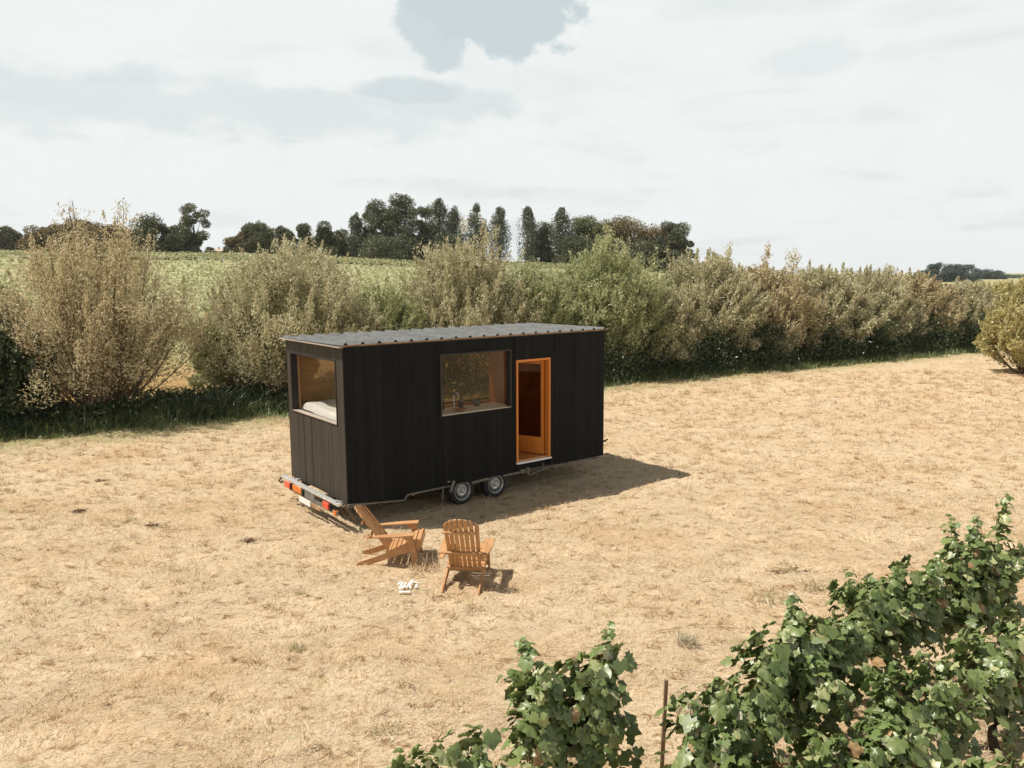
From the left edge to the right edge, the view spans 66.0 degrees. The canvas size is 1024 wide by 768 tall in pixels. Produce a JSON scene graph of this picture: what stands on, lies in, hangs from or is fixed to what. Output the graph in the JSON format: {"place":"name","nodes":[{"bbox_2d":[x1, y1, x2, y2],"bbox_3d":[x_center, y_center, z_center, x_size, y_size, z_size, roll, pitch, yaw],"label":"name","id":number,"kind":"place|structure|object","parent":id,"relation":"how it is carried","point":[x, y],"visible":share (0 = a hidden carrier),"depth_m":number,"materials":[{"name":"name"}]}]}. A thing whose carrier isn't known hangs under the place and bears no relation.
{"place":"outdoors","nodes":[
{"label":"outdoors","id":0,"kind":"place"},
{"bbox_2d":[0,335,1001,447],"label":"verge grass","id":1,"kind":"structure","parent":0,"point":[152,421],"depth_m":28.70,"materials":[{"name":"green plant"}]},
{"bbox_2d":[0,256,1023,767],"bbox_3d":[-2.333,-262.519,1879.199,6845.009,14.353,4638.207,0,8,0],"label":"ground","id":2,"kind":"structure","parent":0,"point":[470,620],"depth_m":11.73,"materials":[{"name":"beige plant"}]},
{"bbox_2d":[0,225,17,250],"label":"broadleaf tree","id":3,"kind":"object","parent":2,"relation":"on","point":[5,232],"visible":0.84,"depth_m":189.92,"materials":[{"name":"green plant"}]},
{"bbox_2d":[2,229,26,247],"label":"broadleaf tree","id":4,"kind":"object","parent":2,"relation":"on","point":[13,242],"visible":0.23,"depth_m":191.14,"materials":[{"name":"green plant"}]},
{"bbox_2d":[0,279,49,341],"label":"willow shrub","id":5,"kind":"object","parent":2,"relation":"on","point":[1,287],"depth_m":24.17,"materials":[{"name":"green plant"}]},
{"bbox_2d":[0,309,62,424],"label":"willow shrub","id":6,"kind":"object","parent":2,"relation":"on","point":[14,368],"visible":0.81,"depth_m":21.52,"materials":[{"name":"green plant"}]},
{"bbox_2d":[15,224,63,258],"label":"broadleaf tree","id":7,"kind":"object","parent":2,"relation":"on","point":[35,233],"visible":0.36,"depth_m":141.87,"materials":[{"name":"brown plant"}]},
{"bbox_2d":[40,223,81,250],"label":"broadleaf tree","id":8,"kind":"object","parent":2,"relation":"on","point":[55,227],"visible":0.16,"depth_m":143.14,"materials":[{"name":"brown plant"}]},
{"bbox_2d":[55,216,110,256],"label":"broadleaf tree","id":9,"kind":"object","parent":2,"relation":"on","point":[87,223],"visible":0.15,"depth_m":144.92,"materials":[{"name":"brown plant"}]},
{"bbox_2d":[88,221,127,259],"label":"broadleaf tree","id":10,"kind":"object","parent":2,"relation":"on","point":[108,230],"visible":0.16,"depth_m":146.46,"materials":[{"name":"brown plant"}]},
{"bbox_2d":[0,198,225,411],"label":"willow shrub","id":11,"kind":"object","parent":2,"relation":"on","point":[95,333],"visible":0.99,"depth_m":22.84,"materials":[{"name":"brown plant"}]},
{"bbox_2d":[112,226,141,250],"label":"broadleaf tree","id":12,"kind":"object","parent":2,"relation":"on","point":[131,234],"visible":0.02,"depth_m":149.30,"materials":[{"name":"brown plant"}]},
{"bbox_2d":[139,521,163,527],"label":"rotted tuft","id":13,"kind":"object","parent":2,"relation":"on","point":[149,525],"visible":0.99,"depth_m":13.66,"materials":[{"name":"beige plant"}]},
{"bbox_2d":[128,212,179,259],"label":"broadleaf tree","id":14,"kind":"object","parent":2,"relation":"on","point":[148,225],"visible":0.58,"depth_m":145.78,"materials":[{"name":"green plant"}]},
{"bbox_2d":[158,222,198,259],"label":"broadleaf tree","id":15,"kind":"object","parent":2,"relation":"on","point":[182,242],"visible":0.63,"depth_m":148.13,"materials":[{"name":"green plant"}]},
{"bbox_2d":[177,203,210,259],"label":"broadleaf tree","id":16,"kind":"object","parent":2,"relation":"on","point":[189,220],"visible":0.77,"depth_m":149.27,"materials":[{"name":"green plant"}]},
{"bbox_2d":[204,246,223,259],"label":"round bush","id":17,"kind":"object","parent":2,"relation":"on","point":[210,248],"visible":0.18,"depth_m":146.55,"materials":[{"name":"green plant"}]},
{"bbox_2d":[207,247,223,259],"bbox_3d":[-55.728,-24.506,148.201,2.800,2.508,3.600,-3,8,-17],"label":"farmhouse","id":18,"kind":"object","parent":2,"relation":"on","point":[219,250],"visible":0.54,"depth_m":147.03,"materials":[{"name":"paint"}]},
{"bbox_2d":[222,246,236,259],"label":"round bush","id":19,"kind":"object","parent":2,"relation":"on","point":[227,249],"visible":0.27,"depth_m":148.09,"materials":[{"name":"green plant"}]},
{"bbox_2d":[183,295,279,391],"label":"willow shrub","id":20,"kind":"object","parent":2,"relation":"on","point":[217,379],"visible":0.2,"depth_m":26.43,"materials":[{"name":"green plant"}]},
{"bbox_2d":[222,232,255,258],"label":"broadleaf tree","id":21,"kind":"object","parent":2,"relation":"on","point":[229,241],"visible":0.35,"depth_m":156.17,"materials":[{"name":"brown plant"}]},
{"bbox_2d":[238,536,263,542],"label":"grass tuft","id":22,"kind":"object","parent":2,"relation":"on","point":[248,539],"visible":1,"depth_m":12.83,"materials":[{"name":"beige plant"}]},
{"bbox_2d":[232,220,276,259],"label":"broadleaf tree","id":23,"kind":"object","parent":2,"relation":"on","point":[260,233],"visible":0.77,"depth_m":156.78,"materials":[{"name":"green plant"}]},
{"bbox_2d":[269,225,297,255],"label":"broadleaf tree","id":24,"kind":"object","parent":2,"relation":"on","point":[280,230],"visible":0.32,"depth_m":163.66,"materials":[{"name":"green plant"}]},
{"bbox_2d":[185,229,390,402],"bbox_3d":[-7.364,-2.301,26.652,6.472,5.986,6.466,0,8,0],"label":"willow shrub","id":25,"kind":"object","parent":2,"relation":"on","point":[327,300],"visible":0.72,"depth_m":25.33,"materials":[{"name":"green plant"}]},
{"bbox_2d":[288,640,306,652],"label":"weed","id":26,"kind":"object","parent":2,"relation":"on","point":[294,648],"visible":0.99,"depth_m":9.11,"materials":[{"name":"beige plant"}]},
{"bbox_2d":[294,222,318,256],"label":"broadleaf tree","id":27,"kind":"object","parent":2,"relation":"on","point":[303,230],"visible":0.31,"depth_m":165.16,"materials":[{"name":"green plant"}]},
{"bbox_2d":[314,220,333,262],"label":"tree","id":28,"kind":"object","parent":2,"relation":"on","point":[323,232],"visible":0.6,"depth_m":166.86,"materials":[{"name":"green plant"}]},
{"bbox_2d":[0,250,652,373],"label":"vineyard rows","id":29,"kind":"object","parent":2,"relation":"on","point":[217,256],"visible":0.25,"depth_m":102.59,"materials":[{"name":"green plant"}]},
{"bbox_2d":[321,228,352,263],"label":"broadleaf tree","id":30,"kind":"object","parent":2,"relation":"on","point":[338,236],"visible":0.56,"depth_m":166.51,"materials":[{"name":"green plant"}]},
{"bbox_2d":[336,237,355,263],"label":"broadleaf tree","id":31,"kind":"object","parent":2,"relation":"on","point":[345,249],"visible":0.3,"depth_m":166.80,"materials":[{"name":"green plant"}]},
{"bbox_2d":[344,212,364,264],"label":"poplar tree","id":32,"kind":"object","parent":2,"relation":"on","point":[356,224],"visible":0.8,"depth_m":165.42,"materials":[{"name":"green plant"}]},
{"bbox_2d":[356,198,400,264],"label":"broadleaf tree","id":33,"kind":"object","parent":2,"relation":"on","point":[379,219],"visible":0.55,"depth_m":162.98,"materials":[{"name":"green plant"}]},
{"bbox_2d":[366,717,403,742],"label":"weed","id":34,"kind":"object","parent":2,"relation":"on","point":[388,729],"visible":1,"depth_m":7.41,"materials":[{"name":"beige plant"}]},
{"bbox_2d":[328,276,448,363],"bbox_3d":[-4.463,-1.747,28.618,4.659,4.319,4.288,0,8,0],"label":"willow shrub","id":35,"kind":"object","parent":2,"relation":"on","point":[407,318],"visible":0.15,"depth_m":27.69,"materials":[{"name":"green plant"}]},
{"bbox_2d":[354,504,424,565],"bbox_3d":[-1.851,2.263,11.919,1.026,0.875,0.740,0,8,-1],"label":"garden chair","id":36,"kind":"object","parent":2,"relation":"on","point":[410,542],"visible":0.97,"depth_m":11.75,"materials":[{"name":"brown wood"}]},
{"bbox_2d":[357,232,424,265],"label":"broadleaf tree","id":37,"kind":"object","parent":2,"relation":"on","point":[386,246],"visible":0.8,"depth_m":159.47,"materials":[{"name":"green plant"}]},
{"bbox_2d":[378,192,427,255],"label":"broadleaf tree","id":38,"kind":"object","parent":2,"relation":"on","point":[404,214],"visible":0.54,"depth_m":163.84,"materials":[{"name":"green plant"}]},
{"bbox_2d":[397,579,418,592],"bbox_3d":[-1.433,2.771,10.821,0.313,0.010,0.460,0,8,0],"label":"white marking","id":39,"kind":"object","parent":2,"relation":"on","point":[409,584],"visible":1,"depth_m":10.82,"materials":[{"name":"white paint"}]},
{"bbox_2d":[407,204,432,236],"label":"umbrella pine","id":40,"kind":"object","parent":2,"relation":"on","point":[421,211],"visible":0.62,"depth_m":168.94,"materials":[{"name":"green plant"}]},
{"bbox_2d":[409,221,439,266],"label":"broadleaf tree","id":41,"kind":"object","parent":2,"relation":"on","point":[425,229],"visible":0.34,"depth_m":165.70,"materials":[{"name":"green plant"}]},
{"bbox_2d":[406,556,443,573],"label":"weed","id":42,"kind":"object","parent":2,"relation":"on","point":[429,564],"visible":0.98,"depth_m":11.57,"materials":[{"name":"plant"}]},
{"bbox_2d":[424,198,453,252],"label":"poplar tree","id":43,"kind":"object","parent":2,"relation":"on","point":[438,215],"visible":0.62,"depth_m":167.06,"materials":[{"name":"green plant"}]},
{"bbox_2d":[279,322,607,520],"bbox_3d":[-1.217,0.512,15.903,6.348,3.197,2.683,-6,10,-37],"label":"tiny house trailer","id":44,"kind":"object","parent":2,"relation":"on","point":[394,432],"visible":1,"depth_m":14.66,"materials":[{"name":"black wood"}]},
{"bbox_2d":[301,399,336,420],"bbox_3d":[-2.817,0.986,14.687,1.480,1.278,2.170,-6,10,-37],"label":"bed","id":45,"kind":"object","parent":44,"relation":"on","point":[325,408],"visible":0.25,"depth_m":14.49,"materials":[{"name":"white fabric"}]},
{"bbox_2d":[458,394,463,407],"bbox_3d":[-0.981,0.321,15.162,0.100,0.260,0.100,-6,10,-37],"label":"bottle","id":46,"kind":"object","parent":44,"relation":"on","point":[460,402],"visible":1,"depth_m":15.13,"materials":[{"name":"black"}]},
{"bbox_2d":[473,398,481,405],"bbox_3d":[-0.689,0.352,15.364,0.150,0.140,0.178,2,8,17],"label":"mug","id":47,"kind":"object","parent":44,"relation":"on","point":[476,402],"visible":1,"depth_m":15.30,"materials":[{"name":"black ceramic"}]},
{"bbox_2d":[420,232,469,263],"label":"broadleaf tree","id":48,"kind":"object","parent":2,"relation":"on","point":[437,238],"visible":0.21,"depth_m":163.52,"materials":[{"name":"green plant"}]},
{"bbox_2d":[387,724,506,767],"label":"grapevine","id":49,"kind":"object","parent":2,"relation":"on","point":[453,757],"visible":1,"depth_m":5.00,"materials":[{"name":"green plant"}]},
{"bbox_2d":[440,205,467,241],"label":"poplar tree","id":50,"kind":"object","parent":2,"relation":"on","point":[455,215],"visible":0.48,"depth_m":167.65,"materials":[{"name":"green plant"}]},
{"bbox_2d":[383,211,544,380],"bbox_3d":[-1.749,-3.152,30.154,5.761,6.678,5.981,-7,10,-39],"label":"willow shrub","id":51,"kind":"object","parent":2,"relation":"on","point":[442,297],"visible":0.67,"depth_m":28.95,"materials":[{"name":"green plant"}]},
{"bbox_2d":[439,519,494,594],"bbox_3d":[-0.653,2.275,11.053,0.740,1.076,0.985,1,8,6],"label":"garden chair","id":52,"kind":"object","parent":2,"relation":"on","point":[467,555],"visible":0.99,"depth_m":10.87,"materials":[{"name":"brown wood"}]},
{"bbox_2d":[462,202,493,252],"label":"poplar tree","id":53,"kind":"object","parent":2,"relation":"on","point":[473,224],"visible":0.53,"depth_m":168.06,"materials":[{"name":"green plant"}]},
{"bbox_2d":[0,308,985,440],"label":"undergrowth","id":54,"kind":"object","parent":2,"relation":"on","point":[829,345],"visible":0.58,"depth_m":33.33,"materials":[{"name":"green plant"}]},
{"bbox_2d":[487,206,511,262],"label":"poplar tree","id":55,"kind":"object","parent":2,"relation":"on","point":[499,217],"visible":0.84,"depth_m":168.12,"materials":[{"name":"green plant"}]},
{"bbox_2d":[515,205,544,264],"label":"poplar tree","id":56,"kind":"object","parent":2,"relation":"on","point":[530,249],"visible":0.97,"depth_m":168.38,"materials":[{"name":"green plant"}]},
{"bbox_2d":[495,248,583,325],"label":"willow shrub","id":57,"kind":"object","parent":2,"relation":"on","point":[555,306],"visible":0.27,"depth_m":30.58,"materials":[{"name":"green plant"}]},
{"bbox_2d":[523,221,559,267],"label":"broadleaf tree","id":58,"kind":"object","parent":2,"relation":"on","point":[543,232],"visible":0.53,"depth_m":171.05,"materials":[{"name":"green plant"}]},
{"bbox_2d":[546,207,576,259],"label":"poplar tree","id":59,"kind":"object","parent":2,"relation":"on","point":[560,217],"visible":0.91,"depth_m":167.91,"materials":[{"name":"green plant"}]},
{"bbox_2d":[496,621,644,767],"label":"grapevine","id":60,"kind":"object","parent":2,"relation":"on","point":[553,726],"visible":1,"depth_m":5.96,"materials":[{"name":"green plant"}]},
{"bbox_2d":[552,235,593,268],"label":"broadleaf tree","id":61,"kind":"object","parent":2,"relation":"on","point":[573,243],"visible":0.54,"depth_m":165.67,"materials":[{"name":"green plant"}]},
{"bbox_2d":[559,215,600,254],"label":"broadleaf tree","id":62,"kind":"object","parent":2,"relation":"on","point":[584,226],"visible":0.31,"depth_m":172.41,"materials":[{"name":"green plant"}]},
{"bbox_2d":[587,219,619,244],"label":"broadleaf tree","id":63,"kind":"object","parent":2,"relation":"on","point":[597,228],"visible":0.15,"depth_m":169.25,"materials":[{"name":"green plant"}]},
{"bbox_2d":[574,237,632,264],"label":"broadleaf tree","id":64,"kind":"object","parent":2,"relation":"on","point":[594,241],"visible":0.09,"depth_m":164.13,"materials":[{"name":"green plant"}]},
{"bbox_2d":[546,222,683,375],"bbox_3d":[3.778,-3.484,32.924,6.244,6.532,5.675,-4,9,-27],"label":"willow shrub","id":65,"kind":"object","parent":2,"relation":"on","point":[615,294],"visible":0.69,"depth_m":31.67,"materials":[{"name":"green plant"}]},
{"bbox_2d":[596,215,646,253],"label":"oak tree","id":66,"kind":"object","parent":2,"relation":"on","point":[621,228],"visible":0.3,"depth_m":165.99,"materials":[{"name":"brown plant"}]},
{"bbox_2d":[620,238,669,269],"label":"broadleaf tree","id":67,"kind":"object","parent":2,"relation":"on","point":[636,248],"visible":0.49,"depth_m":161.15,"materials":[{"name":"green plant"}]},
{"bbox_2d":[630,223,673,257],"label":"oak tree","id":68,"kind":"object","parent":2,"relation":"on","point":[649,233],"visible":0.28,"depth_m":164.83,"materials":[{"name":"green plant"}]},
{"bbox_2d":[660,679,667,766],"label":"vine stake","id":69,"kind":"object","parent":2,"relation":"on","point":[663,734],"visible":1,"depth_m":6.38,"materials":[{"name":"brown wood"}]},
{"bbox_2d":[643,262,695,318],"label":"willow shrub","id":70,"kind":"object","parent":2,"relation":"on","point":[667,277],"visible":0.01,"depth_m":35.80,"materials":[{"name":"green plant"}]},
{"bbox_2d":[636,271,705,369],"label":"willow shrub","id":71,"kind":"object","parent":2,"relation":"on","point":[683,314],"visible":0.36,"depth_m":32.93,"materials":[{"name":"green plant"}]},
{"bbox_2d":[653,220,691,272],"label":"broadleaf tree","id":72,"kind":"object","parent":2,"relation":"on","point":[676,235],"visible":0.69,"depth_m":162.80,"materials":[{"name":"green plant"}]},
{"bbox_2d":[673,239,695,266],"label":"broadleaf tree","id":73,"kind":"object","parent":2,"relation":"on","point":[690,245],"visible":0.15,"depth_m":164.76,"materials":[{"name":"green plant"}]},
{"bbox_2d":[670,688,707,715],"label":"weed","id":74,"kind":"object","parent":2,"relation":"on","point":[678,710],"visible":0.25,"depth_m":7.78,"materials":[{"name":"beige plant"}]},
{"bbox_2d":[671,626,708,648],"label":"weed","id":75,"kind":"object","parent":2,"relation":"on","point":[684,639],"visible":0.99,"depth_m":9.20,"materials":[{"name":"beige plant"}]},
{"bbox_2d":[663,240,774,361],"bbox_3d":[9.049,-3.678,36.437,6.429,5.869,6.257,0,8,0],"label":"willow shrub","id":76,"kind":"object","parent":2,"relation":"on","point":[725,294],"visible":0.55,"depth_m":34.76,"materials":[{"name":"green plant"}]},
{"bbox_2d":[654,676,792,767],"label":"grapevine","id":77,"kind":"object","parent":2,"relation":"on","point":[726,741],"visible":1,"depth_m":5.70,"materials":[{"name":"green plant"}]},
{"bbox_2d":[746,586,786,606],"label":"weed","id":78,"kind":"object","parent":2,"relation":"on","point":[766,598],"visible":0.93,"depth_m":10.38,"materials":[{"name":"beige plant"}]},
{"bbox_2d":[735,242,830,357],"bbox_3d":[12.279,-3.932,38.210,5.813,6.003,5.292,7,11,42],"label":"willow shrub","id":79,"kind":"object","parent":2,"relation":"on","point":[791,300],"visible":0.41,"depth_m":36.77,"materials":[{"name":"brown plant"}]},
{"bbox_2d":[765,765,804,767],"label":"grapevine","id":80,"kind":"object","parent":2,"relation":"on","point":[788,766],"visible":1,"depth_m":5.16,"materials":[{"name":"green plant"}]},
{"bbox_2d":[765,565,818,573],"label":"rotted tuft","id":81,"kind":"object","parent":2,"relation":"on","point":[796,567],"visible":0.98,"depth_m":11.35,"materials":[{"name":"beige plant"}]},
{"bbox_2d":[719,591,874,767],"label":"grapevine","id":82,"kind":"object","parent":2,"relation":"on","point":[782,672],"visible":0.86,"depth_m":6.44,"materials":[{"name":"green plant"}]},
{"bbox_2d":[791,573,828,592],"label":"weed","id":83,"kind":"object","parent":2,"relation":"on","point":[804,585],"visible":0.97,"depth_m":10.75,"materials":[{"name":"beige plant"}]},
{"bbox_2d":[770,260,889,345],"bbox_3d":[15.642,-3.797,40.238,6.139,5.170,5.772,0,8,0],"label":"willow shrub","id":84,"kind":"object","parent":2,"relation":"on","point":[846,298],"visible":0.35,"depth_m":38.61,"materials":[{"name":"green plant"}]},
{"bbox_2d":[802,714,949,767],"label":"grapevine","id":85,"kind":"object","parent":2,"relation":"on","point":[883,744],"visible":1,"depth_m":5.36,"materials":[{"name":"green plant"}]},
{"bbox_2d":[745,274,1023,278],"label":"distant hedgerow","id":86,"kind":"object","parent":2,"relation":"on","point":[1013,276],"visible":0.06,"depth_m":591.84,"materials":[{"name":"green plant"}]},
{"bbox_2d":[841,264,930,345],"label":"willow shrub","id":87,"kind":"object","parent":2,"relation":"on","point":[893,298],"visible":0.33,"depth_m":40.84,"materials":[{"name":"green plant"}]},
{"bbox_2d":[824,552,953,702],"bbox_3d":[3.666,2.415,7.709,1.472,1.699,0.831,-6,10,-37],"label":"grapevine","id":88,"kind":"object","parent":2,"relation":"on","point":[877,613],"visible":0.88,"depth_m":7.49,"materials":[{"name":"green plant"}]},
{"bbox_2d":[806,649,990,767],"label":"grapevine","id":89,"kind":"object","parent":2,"relation":"on","point":[934,705],"visible":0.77,"depth_m":6.08,"materials":[{"name":"green plant"}]},
{"bbox_2d":[890,265,968,342],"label":"willow shrub","id":90,"kind":"object","parent":2,"relation":"on","point":[926,290],"visible":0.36,"depth_m":42.86,"materials":[{"name":"brown plant"}]},
{"bbox_2d":[925,262,949,281],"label":"distant tree","id":91,"kind":"object","parent":2,"relation":"on","point":[935,269],"visible":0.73,"depth_m":365.38,"materials":[{"name":"green plant"}]},
{"bbox_2d":[940,263,966,281],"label":"distant tree","id":92,"kind":"object","parent":2,"relation":"on","point":[952,269],"visible":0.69,"depth_m":369.04,"materials":[{"name":"green plant"}]},
{"bbox_2d":[951,264,982,281],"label":"distant tree","id":93,"kind":"object","parent":2,"relation":"on","point":[973,276],"visible":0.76,"depth_m":367.25,"materials":[{"name":"green plant"}]},
{"bbox_2d":[945,756,991,767],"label":"grapevine","id":94,"kind":"object","parent":2,"relation":"on","point":[974,762],"visible":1,"depth_m":4.94,"materials":[{"name":"green plant"}]},
{"bbox_2d":[938,276,1001,332],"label":"willow shrub","id":95,"kind":"object","parent":2,"relation":"on","point":[977,301],"visible":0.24,"depth_m":44.89,"materials":[{"name":"green plant"}]},
{"bbox_2d":[918,493,1023,672],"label":"grapevine","id":96,"kind":"object","parent":2,"relation":"on","point":[983,578],"visible":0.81,"depth_m":8.16,"materials":[{"name":"green plant"}]},
{"bbox_2d":[940,601,1023,763],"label":"grapevine","id":97,"kind":"object","parent":2,"relation":"on","point":[1000,670],"visible":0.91,"depth_m":6.69,"materials":[{"name":"green plant"}]},
{"bbox_2d":[975,268,995,278],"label":"distant tree","id":98,"kind":"object","parent":2,"relation":"on","point":[987,274],"visible":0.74,"depth_m":507.52,"materials":[{"name":"green plant"}]},
{"bbox_2d":[972,275,1023,373],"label":"yellow bush","id":99,"kind":"object","parent":2,"relation":"on","point":[1002,327],"visible":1,"depth_m":33.12,"materials":[{"name":"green plant"}]},
{"bbox_2d":[977,279,1018,300],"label":"willow shrub","id":100,"kind":"object","parent":2,"relation":"on","point":[1003,287],"visible":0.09,"depth_m":48.04,"materials":[{"name":"yellow plant"}]},
{"bbox_2d":[990,270,1007,278],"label":"distant tree","id":101,"kind":"object","parent":2,"relation":"on","point":[1000,274],"visible":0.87,"depth_m":506.45,"materials":[{"name":"green plant"}]},
{"bbox_2d":[987,752,1023,767],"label":"grapevine","id":102,"kind":"object","parent":2,"relation":"on","point":[999,759],"visible":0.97,"depth_m":5.37,"materials":[{"name":"green plant"}]},
{"bbox_2d":[0,0,1023,273],"label":"sky","id":103,"kind":"structure","parent":0,"point":[856,133],"materials":[{"name":"white"}]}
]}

